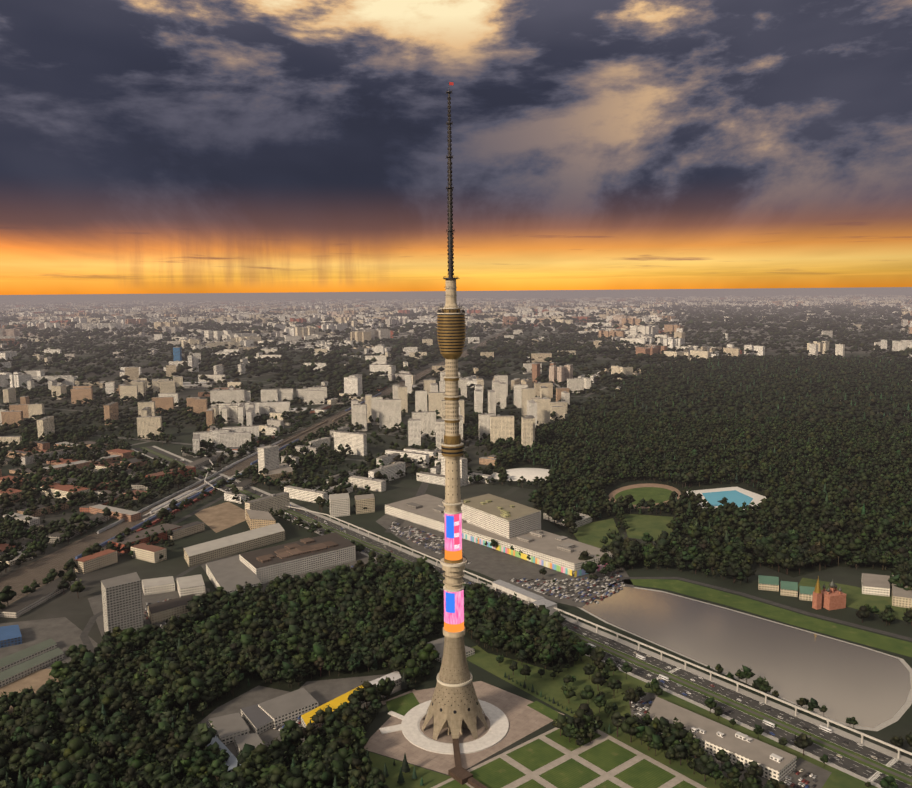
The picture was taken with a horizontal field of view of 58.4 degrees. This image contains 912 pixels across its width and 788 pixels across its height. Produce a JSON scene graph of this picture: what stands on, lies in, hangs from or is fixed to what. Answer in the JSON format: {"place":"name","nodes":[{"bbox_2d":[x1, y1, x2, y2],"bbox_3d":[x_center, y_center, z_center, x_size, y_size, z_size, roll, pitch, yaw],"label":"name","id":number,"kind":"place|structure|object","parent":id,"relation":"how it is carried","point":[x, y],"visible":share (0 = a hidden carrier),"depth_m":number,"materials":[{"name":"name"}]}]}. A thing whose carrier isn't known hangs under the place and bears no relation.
{"place":"outdoors","nodes":[
{"label":"outdoors","id":0,"kind":"place"},
{"bbox_2d":[80,563,202,652],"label":"service road","id":1,"kind":"structure","parent":0,"point":[85,639],"depth_m":931.79,"materials":[{"name":"grey asphalt"}]},
{"bbox_2d":[0,571,439,787],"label":"forest floor","id":2,"kind":"structure","parent":0,"point":[254,682],"depth_m":790.49,"materials":[{"name":"green plant"}]},
{"bbox_2d":[364,751,451,787],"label":"lawn below plaza","id":3,"kind":"structure","parent":0,"point":[430,778],"depth_m":640.30,"materials":[{"name":"green plant"}]},
{"bbox_2d":[383,754,423,785],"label":"conifer trees","id":4,"kind":"object","parent":3,"relation":"on","point":[405,768],"visible":1,"depth_m":635.21,"materials":[{"name":"green plant"}]},
{"bbox_2d":[0,287,911,775],"bbox_3d":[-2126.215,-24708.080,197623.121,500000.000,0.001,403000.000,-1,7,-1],"label":"ground","id":5,"kind":"structure","parent":0,"point":[72,607],"depth_m":1644.01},
{"bbox_2d":[0,669,58,714],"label":"construction yard","id":6,"kind":"structure","parent":5,"relation":"on","point":[36,680],"depth_m":797.03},
{"bbox_2d":[0,617,97,668],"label":"depot yard","id":7,"kind":"structure","parent":5,"relation":"on","point":[64,633],"depth_m":910.59,"materials":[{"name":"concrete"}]},
{"bbox_2d":[0,625,21,647],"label":"blue building","id":8,"kind":"structure","parent":7,"relation":"on","point":[10,635],"depth_m":887.46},
{"bbox_2d":[0,638,56,671],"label":"depot shed","id":9,"kind":"structure","parent":7,"relation":"on","point":[22,656],"depth_m":849.56,"materials":[{"name":"grey metal"}]},
{"bbox_2d":[0,647,63,686],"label":"depot shed","id":10,"kind":"structure","parent":7,"relation":"on","point":[19,671],"depth_m":822.25,"materials":[{"name":"grey metal"}]},
{"bbox_2d":[0,543,101,608],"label":"trees","id":11,"kind":"object","parent":5,"relation":"on","point":[7,594],"visible":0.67,"depth_m":1061.38,"materials":[{"name":"green plant"}]},
{"bbox_2d":[57,542,163,597],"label":"city trees","id":12,"kind":"object","parent":5,"relation":"on","point":[76,586],"visible":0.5,"depth_m":1042.59,"materials":[{"name":"green plant"}]},
{"bbox_2d":[88,581,209,637],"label":"paved ground","id":13,"kind":"structure","parent":5,"relation":"on","point":[95,602],"depth_m":1005.49,"materials":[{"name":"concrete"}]},
{"bbox_2d":[101,572,143,632],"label":"tower block","id":14,"kind":"structure","parent":13,"relation":"on","point":[122,602],"depth_m":903.58,"materials":[{"name":"grey concrete"}]},
{"bbox_2d":[142,576,174,594],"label":"building","id":15,"kind":"structure","parent":13,"relation":"on","point":[157,585],"depth_m":1037.67,"materials":[{"name":"white concrete"}]},
{"bbox_2d":[148,594,194,623],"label":"building","id":16,"kind":"structure","parent":13,"relation":"on","point":[161,611],"depth_m":956.69,"materials":[{"name":"beige concrete"}]},
{"bbox_2d":[176,574,204,596],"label":"building","id":17,"kind":"structure","parent":13,"relation":"on","point":[189,585],"depth_m":1022.17,"materials":[{"name":"white concrete"}]},
{"bbox_2d":[0,414,317,571],"bbox_3d":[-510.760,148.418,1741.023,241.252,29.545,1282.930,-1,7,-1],"label":"railway trees","id":18,"kind":"object","parent":5,"relation":"on","point":[67,532],"visible":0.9,"depth_m":1447.19,"materials":[{"name":"green plant"}]},
{"bbox_2d":[0,379,428,617],"bbox_3d":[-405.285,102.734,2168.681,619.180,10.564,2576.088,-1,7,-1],"label":"railway sheds","id":19,"kind":"object","parent":5,"relation":"on","point":[22,606],"visible":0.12,"depth_m":1279.99,"materials":[{"name":"grey metal"}]},
{"bbox_2d":[195,502,245,532],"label":"earth patch","id":20,"kind":"object","parent":5,"relation":"on","point":[220,517],"visible":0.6,"depth_m":1385.16,"materials":[{"name":"brown soil"}]},
{"bbox_2d":[0,556,443,787],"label":"forest","id":21,"kind":"object","parent":5,"relation":"on","point":[83,675],"visible":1,"depth_m":761.14,"materials":[{"name":"green plant"}]},
{"bbox_2d":[101,414,349,550],"bbox_3d":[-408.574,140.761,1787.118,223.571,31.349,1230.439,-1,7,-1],"label":"trees","id":22,"kind":"object","parent":5,"relation":"on","point":[173,506],"visible":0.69,"depth_m":1520.73,"materials":[{"name":"green plant"}]},
{"bbox_2d":[184,523,284,566],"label":"warehouse building","id":23,"kind":"structure","parent":5,"relation":"on","point":[204,552],"depth_m":1192.79,"materials":[{"name":"beige concrete"}]},
{"bbox_2d":[246,509,275,529],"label":"building","id":24,"kind":"structure","parent":5,"relation":"on","point":[255,519],"depth_m":1299.17,"materials":[{"name":"beige concrete"}]},
{"bbox_2d":[0,324,521,605],"bbox_3d":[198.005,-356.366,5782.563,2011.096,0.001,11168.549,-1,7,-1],"label":"railway ballast","id":25,"kind":"structure","parent":5,"relation":"on","point":[57,562],"depth_m":1276.81,"materials":[{"name":"gravel"}]},
{"bbox_2d":[142,471,242,519],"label":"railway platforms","id":26,"kind":"object","parent":25,"relation":"on","point":[182,498],"visible":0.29,"depth_m":1481.84,"materials":[{"name":"grey concrete"}]},
{"bbox_2d":[75,392,381,559],"bbox_3d":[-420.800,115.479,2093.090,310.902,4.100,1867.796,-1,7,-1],"label":"railway tracks","id":27,"kind":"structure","parent":25,"relation":"on","point":[210,489],"depth_m":1543.63},
{"bbox_2d":[0,328,512,604],"bbox_3d":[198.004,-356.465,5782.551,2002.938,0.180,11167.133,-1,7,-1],"label":"railway rails","id":28,"kind":"object","parent":25,"relation":"on","point":[138,521],"visible":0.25,"depth_m":1217.32,"materials":[{"name":"metal"}]},
{"bbox_2d":[256,463,292,483],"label":"building","id":29,"kind":"structure","parent":5,"relation":"on","point":[273,474],"depth_m":1642.59,"materials":[{"name":"white concrete"}]},
{"bbox_2d":[230,484,321,533],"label":"street trees","id":30,"kind":"object","parent":5,"relation":"on","point":[312,527],"visible":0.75,"depth_m":1332.25,"materials":[{"name":"green plant"}]},
{"bbox_2d":[0,409,562,572],"bbox_3d":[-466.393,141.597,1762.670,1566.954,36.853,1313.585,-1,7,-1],"label":"city trees","id":31,"kind":"object","parent":5,"relation":"on","point":[88,478],"visible":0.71,"depth_m":1666.23,"materials":[{"name":"green plant"}]},
{"bbox_2d":[201,527,377,600],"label":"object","id":32,"kind":"structure","parent":5,"relation":"on","point":[363,558],"depth_m":1140.79,"materials":[{"name":"concrete"}]},
{"bbox_2d":[206,555,261,595],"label":"building","id":33,"kind":"structure","parent":32,"relation":"on","point":[229,574],"depth_m":1061.71,"materials":[{"name":"grey concrete"}]},
{"bbox_2d":[239,532,355,583],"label":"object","id":34,"kind":"structure","parent":32,"relation":"on","point":[343,551],"depth_m":1111.55,"materials":[{"name":"grey concrete"}]},
{"bbox_2d":[256,538,337,562],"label":"building roof","id":35,"kind":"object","parent":34,"relation":"on","point":[291,550],"visible":1,"depth_m":1125.06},
{"bbox_2d":[198,674,401,756],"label":"service yard","id":36,"kind":"structure","parent":5,"relation":"on","point":[321,692],"depth_m":767.48,"materials":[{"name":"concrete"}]},
{"bbox_2d":[206,727,240,772],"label":"blue service shed","id":37,"kind":"structure","parent":36,"relation":"on","point":[231,761],"depth_m":659.62,"materials":[{"name":"metal"}]},
{"bbox_2d":[208,713,249,744],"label":"service building","id":38,"kind":"structure","parent":36,"relation":"on","point":[229,727],"depth_m":701.21,"materials":[{"name":"grey concrete"}]},
{"bbox_2d":[234,733,262,754],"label":"building","id":39,"kind":"structure","parent":36,"relation":"on","point":[253,739],"depth_m":679.33,"materials":[{"name":"grey concrete"}]},
{"bbox_2d":[241,704,273,734],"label":"building","id":40,"kind":"structure","parent":36,"relation":"on","point":[257,719],"depth_m":716.12,"materials":[{"name":"grey concrete"}]},
{"bbox_2d":[258,688,317,726],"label":"service building","id":41,"kind":"structure","parent":36,"relation":"on","point":[293,705],"depth_m":734.22,"materials":[{"name":"grey concrete"}]},
{"bbox_2d":[301,685,364,727],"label":"yellow building","id":42,"kind":"structure","parent":36,"relation":"on","point":[334,703],"depth_m":732.14,"materials":[{"name":"yellow paint"}]},
{"bbox_2d":[0,378,631,435],"bbox_3d":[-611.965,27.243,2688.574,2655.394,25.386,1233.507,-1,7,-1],"label":"city trees","id":43,"kind":"object","parent":5,"relation":"on","point":[126,418],"visible":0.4,"depth_m":2717.75,"materials":[{"name":"green plant"}]},
{"bbox_2d":[329,493,349,516],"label":"white slab","id":44,"kind":"structure","parent":5,"relation":"on","point":[339,505],"depth_m":1378.37,"materials":[{"name":"white concrete"}]},
{"bbox_2d":[354,494,374,513],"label":"beige slab","id":45,"kind":"structure","parent":5,"relation":"on","point":[365,500],"depth_m":1397.32,"materials":[{"name":"beige concrete"}]},
{"bbox_2d":[386,692,419,715],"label":"lawn","id":46,"kind":"structure","parent":5,"relation":"on","point":[403,705],"depth_m":751.49,"materials":[{"name":"green plant"}]},
{"bbox_2d":[428,637,474,662],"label":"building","id":47,"kind":"structure","parent":5,"relation":"on","point":[438,644],"depth_m":853.71,"materials":[{"name":"grey concrete"}]},
{"bbox_2d":[422,82,487,742],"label":"television tower","id":48,"kind":"structure","parent":5,"relation":"on","point":[454,707],"depth_m":687.68,"materials":[{"name":"concrete"}]},
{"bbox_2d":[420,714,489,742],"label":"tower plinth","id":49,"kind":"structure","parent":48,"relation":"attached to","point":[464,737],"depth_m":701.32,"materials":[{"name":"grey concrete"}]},
{"bbox_2d":[0,294,911,573],"bbox_3d":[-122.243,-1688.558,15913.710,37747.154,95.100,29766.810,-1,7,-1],"label":"city blocks","id":50,"kind":"structure","parent":5,"relation":"on","point":[426,422],"depth_m":3002.27,"materials":[{"name":"white concrete"}]},
{"bbox_2d":[0,319,911,495],"bbox_3d":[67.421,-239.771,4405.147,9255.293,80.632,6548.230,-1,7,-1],"label":"city roof plant","id":51,"kind":"object","parent":50,"relation":"on","point":[369,478],"visible":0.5,"depth_m":2812.51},
{"bbox_2d":[0,328,911,385],"bbox_3d":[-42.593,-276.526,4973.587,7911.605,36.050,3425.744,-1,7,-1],"label":"city trees","id":52,"kind":"object","parent":5,"relation":"on","point":[487,369],"visible":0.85,"depth_m":4579.81,"materials":[{"name":"green plant"}]},
{"bbox_2d":[0,295,911,337],"bbox_3d":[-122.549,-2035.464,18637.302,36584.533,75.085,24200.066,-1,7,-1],"label":"city trees","id":53,"kind":"object","parent":5,"relation":"on","point":[792,324],"visible":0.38,"depth_m":9112.52,"materials":[{"name":"green plant"}]},
{"bbox_2d":[448,738,486,787],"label":"walkway","id":54,"kind":"structure","parent":5,"relation":"on","point":[459,773],"depth_m":636.33,"materials":[{"name":"stone"}]},
{"bbox_2d":[324,529,612,665],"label":"street trees","id":55,"kind":"object","parent":5,"relation":"on","point":[594,652],"visible":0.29,"depth_m":1018.89,"materials":[{"name":"green plant"}]},
{"bbox_2d":[385,494,614,573],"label":"long building","id":56,"kind":"structure","parent":5,"relation":"on","point":[544,548],"depth_m":1202.06,"materials":[{"name":"beige concrete"}]},
{"bbox_2d":[406,502,574,552],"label":"rooftop structures","id":57,"kind":"object","parent":56,"relation":"on","point":[566,546],"visible":0.38,"depth_m":1198.83,"materials":[{"name":"beige concrete"}]},
{"bbox_2d":[461,494,540,538],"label":"building","id":58,"kind":"structure","parent":56,"relation":"on","point":[522,519],"depth_m":1243.34,"materials":[{"name":"beige concrete"}]},
{"bbox_2d":[462,533,571,575],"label":"colorful facade","id":59,"kind":"structure","parent":56,"relation":"attached to","point":[524,557],"depth_m":1152.45,"materials":[{"name":"paint"}]},
{"bbox_2d":[376,514,633,607],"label":"parking lot","id":60,"kind":"structure","parent":5,"relation":"on","point":[493,563],"depth_m":1118.83,"materials":[{"name":"grey asphalt"}]},
{"bbox_2d":[387,522,470,563],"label":"cars","id":61,"kind":"object","parent":60,"relation":"on","point":[437,546],"visible":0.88,"depth_m":1255.44,"materials":[{"name":"paint"}]},
{"bbox_2d":[509,572,625,603],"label":"cars","id":62,"kind":"object","parent":60,"relation":"on","point":[553,590],"visible":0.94,"depth_m":1039.90,"materials":[{"name":"paint"}]},
{"bbox_2d":[464,583,580,667],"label":"grove","id":63,"kind":"object","parent":5,"relation":"on","point":[488,618],"visible":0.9,"depth_m":881.63,"materials":[{"name":"green plant"}]},
{"bbox_2d":[493,583,556,615],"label":"monorail station","id":64,"kind":"object","parent":5,"relation":"on","point":[502,589],"visible":0.42,"depth_m":991.86,"materials":[{"name":"white concrete"}]},
{"bbox_2d":[493,580,556,607],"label":"station roof","id":65,"kind":"structure","parent":64,"relation":"attached to","point":[541,600],"depth_m":984.33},
{"bbox_2d":[141,447,911,785],"bbox_3d":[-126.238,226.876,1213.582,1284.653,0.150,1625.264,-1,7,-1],"label":"street median","id":66,"kind":"object","parent":5,"relation":"on","point":[651,669],"visible":0.56,"depth_m":765.03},
{"bbox_2d":[141,447,911,782],"bbox_3d":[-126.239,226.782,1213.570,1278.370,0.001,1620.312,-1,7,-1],"label":"track","id":67,"kind":"object","parent":66,"relation":"on","point":[655,669],"visible":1,"depth_m":767.01,"materials":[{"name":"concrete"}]},
{"bbox_2d":[181,448,911,758],"bbox_3d":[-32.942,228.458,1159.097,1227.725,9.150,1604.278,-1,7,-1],"label":"monorail track","id":68,"kind":"structure","parent":5,"relation":"on","point":[773,697],"depth_m":820.45,"materials":[{"name":"concrete"}]},
{"bbox_2d":[438,701,696,787],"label":"garden lawns","id":69,"kind":"structure","parent":5,"relation":"on","point":[607,755],"depth_m":648.20,"materials":[{"name":"green plant"}]},
{"bbox_2d":[431,727,705,787],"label":"garden paths","id":70,"kind":"structure","parent":5,"relation":"on","point":[605,775],"depth_m":650.51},
{"bbox_2d":[552,703,603,745],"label":"garden clump","id":71,"kind":"object","parent":5,"relation":"on","point":[580,724],"visible":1,"depth_m":688.27,"materials":[{"name":"green plant"}]},
{"bbox_2d":[496,628,662,714],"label":"trees","id":72,"kind":"object","parent":5,"relation":"on","point":[600,678],"visible":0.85,"depth_m":774.03,"materials":[{"name":"green plant"}]},
{"bbox_2d":[466,645,877,787],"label":"grass","id":73,"kind":"structure","parent":5,"relation":"on","point":[546,685],"depth_m":752.82,"materials":[{"name":"green plant"}]},
{"bbox_2d":[646,696,796,781],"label":"long grey hall","id":74,"kind":"structure","parent":73,"relation":"on","point":[712,742],"depth_m":664.48,"materials":[{"name":"grey concrete"}]},
{"bbox_2d":[691,727,782,762],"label":"rooftop units","id":75,"kind":"object","parent":74,"relation":"on","point":[773,756],"visible":1,"depth_m":669.58},
{"bbox_2d":[627,690,831,787],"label":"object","id":76,"kind":"structure","parent":73,"relation":"on","point":[822,774],"depth_m":640.77,"materials":[{"name":"concrete"}]},
{"bbox_2d":[784,769,816,787],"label":"cars","id":77,"kind":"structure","parent":76,"relation":"on","point":[800,779],"depth_m":626.87,"materials":[{"name":"paint"}]},
{"bbox_2d":[704,697,897,787],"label":"street trees","id":78,"kind":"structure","parent":73,"relation":"on","point":[803,741],"depth_m":661.06,"materials":[{"name":"green plant"}]},
{"bbox_2d":[568,522,911,574],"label":"trees","id":79,"kind":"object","parent":5,"relation":"on","point":[776,547],"visible":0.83,"depth_m":1127.41,"materials":[{"name":"green plant"}]},
{"bbox_2d":[578,530,911,624],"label":"trees","id":80,"kind":"object","parent":5,"relation":"on","point":[630,552],"visible":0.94,"depth_m":1102.74,"materials":[{"name":"green plant"}]},
{"bbox_2d":[780,581,797,596],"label":"house","id":81,"kind":"structure","parent":5,"relation":"on","point":[787,588],"depth_m":1008.75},
{"bbox_2d":[706,664,911,751],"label":"trees","id":82,"kind":"object","parent":5,"relation":"on","point":[761,684],"visible":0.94,"depth_m":751.73,"materials":[{"name":"green plant"}]},
{"bbox_2d":[812,577,845,609],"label":"church","id":83,"kind":"structure","parent":5,"relation":"on","point":[831,598],"depth_m":963.03,"materials":[{"name":"brick"}]},
{"bbox_2d":[861,573,889,595],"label":"house","id":84,"kind":"structure","parent":5,"relation":"on","point":[874,584],"depth_m":1013.91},
{"bbox_2d":[891,575,911,607],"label":"house","id":85,"kind":"structure","parent":5,"relation":"on","point":[901,597],"depth_m":970.38,"materials":[{"name":"beige paint"}]},
{"bbox_2d":[0,0,911,294],"label":"sky","id":86,"kind":"structure","parent":0,"point":[147,146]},
{"bbox_2d":[364,681,564,774],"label":"paved plaza","id":87,"kind":"structure","parent":0,"point":[524,719],"depth_m":697.79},
{"bbox_2d":[401,699,508,754],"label":"tower plinth","id":88,"kind":"structure","parent":87,"relation":"on","point":[413,734],"depth_m":698.94,"materials":[{"name":"grey concrete"}]},
{"bbox_2d":[132,449,881,787],"bbox_3d":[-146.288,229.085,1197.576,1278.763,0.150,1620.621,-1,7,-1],"label":"street pavement","id":89,"kind":"structure","parent":0,"point":[696,703],"depth_m":710.30,"materials":[{"name":"grey concrete"}]},
{"bbox_2d":[464,623,575,669],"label":"forest floor","id":90,"kind":"structure","parent":0,"point":[512,653],"depth_m":851.15,"materials":[{"name":"green plant"}]},
{"bbox_2d":[133,448,911,787],"bbox_3d":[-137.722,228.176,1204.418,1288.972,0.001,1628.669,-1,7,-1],"label":"street","id":91,"kind":"structure","parent":0,"point":[779,732],"depth_m":723.74,"materials":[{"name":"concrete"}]},
{"bbox_2d":[146,446,911,776],"bbox_3d":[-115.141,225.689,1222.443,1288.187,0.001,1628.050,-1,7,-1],"label":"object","id":92,"kind":"structure","parent":0,"point":[776,712],"depth_m":797.18,"materials":[{"name":"concrete"}]},
{"bbox_2d":[175,459,910,776],"bbox_3d":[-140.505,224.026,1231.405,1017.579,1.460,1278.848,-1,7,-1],"label":"trees","id":93,"kind":"object","parent":92,"relation":"on","point":[807,728],"visible":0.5,"depth_m":771.58,"materials":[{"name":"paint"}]},
{"bbox_2d":[292,516,910,783],"bbox_3d":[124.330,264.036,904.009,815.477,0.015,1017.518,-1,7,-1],"label":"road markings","id":94,"kind":"object","parent":92,"relation":"on","point":[732,699],"visible":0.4,"depth_m":724.78,"materials":[{"name":"white paint"}]},
{"bbox_2d":[152,446,911,764],"bbox_3d":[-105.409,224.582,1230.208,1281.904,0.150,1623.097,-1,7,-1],"label":"street pavement","id":95,"kind":"structure","parent":0,"point":[790,711],"depth_m":824.67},
{"bbox_2d":[574,518,619,547],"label":"park lawn","id":96,"kind":"structure","parent":0,"point":[592,533],"depth_m":1275.18,"materials":[{"name":"green plant"}]},
{"bbox_2d":[609,483,680,507],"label":"running track","id":97,"kind":"structure","parent":0,"point":[618,490],"depth_m":1553.91,"materials":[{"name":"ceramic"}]},
{"bbox_2d":[614,487,672,504],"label":"sports field","id":98,"kind":"structure","parent":97,"relation":"on","point":[657,495],"depth_m":1508.23,"materials":[{"name":"green plant"}]},
{"bbox_2d":[622,514,672,540],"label":"park lawn","id":99,"kind":"structure","parent":0,"point":[651,525],"depth_m":1310.45,"materials":[{"name":"green plant"}]},
{"bbox_2d":[497,359,911,577],"bbox_3d":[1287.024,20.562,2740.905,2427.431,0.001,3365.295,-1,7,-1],"label":"park floor","id":100,"kind":"structure","parent":0,"point":[805,570],"depth_m":1558.18,"materials":[{"name":"green plant"}]},
{"bbox_2d":[492,468,559,480],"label":"building","id":101,"kind":"structure","parent":100,"relation":"on","point":[527,474],"depth_m":1642.42,"materials":[{"name":"concrete"}]},
{"bbox_2d":[494,410,911,555],"bbox_3d":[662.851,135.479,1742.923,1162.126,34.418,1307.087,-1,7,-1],"label":"forest","id":102,"kind":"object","parent":100,"relation":"on","point":[847,488],"visible":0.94,"depth_m":1632.52,"materials":[{"name":"green plant"}]},
{"bbox_2d":[686,487,765,509],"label":"pool deck","id":103,"kind":"structure","parent":100,"relation":"on","point":[757,498],"depth_m":1518.00,"materials":[{"name":"white concrete"}]},
{"bbox_2d":[574,353,911,427],"bbox_3d":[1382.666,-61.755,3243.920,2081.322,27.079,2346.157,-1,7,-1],"label":"forest","id":104,"kind":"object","parent":100,"relation":"on","point":[813,401],"visible":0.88,"depth_m":2911.70,"materials":[{"name":"green plant"}]},
{"bbox_2d":[702,490,752,506],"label":"pool water","id":105,"kind":"structure","parent":0,"point":[737,498],"depth_m":1479.72,"materials":[{"name":"blue liquid"}]},
{"bbox_2d":[569,577,911,640],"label":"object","id":106,"kind":"structure","parent":0,"point":[800,611],"depth_m":988.32,"materials":[{"name":"concrete"}]},
{"bbox_2d":[578,587,911,730],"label":"pond bank","id":107,"kind":"structure","parent":0,"point":[901,711],"depth_m":809.89,"materials":[{"name":"grey concrete"}]},
{"bbox_2d":[582,586,910,727],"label":"pond water","id":108,"kind":"structure","parent":0,"point":[841,681],"depth_m":849.58,"materials":[{"name":"beige liquid"}]},
{"bbox_2d":[601,579,911,656],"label":"grass bank","id":109,"kind":"structure","parent":0,"point":[894,645],"depth_m":948.65,"materials":[{"name":"green plant"}]},
{"bbox_2d":[758,575,778,590],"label":"house","id":110,"kind":"structure","parent":0,"point":[770,583],"depth_m":1028.73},
{"bbox_2d":[798,578,911,622],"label":"park lawn","id":111,"kind":"structure","parent":0,"point":[856,598],"depth_m":995.15,"materials":[{"name":"green plant"}]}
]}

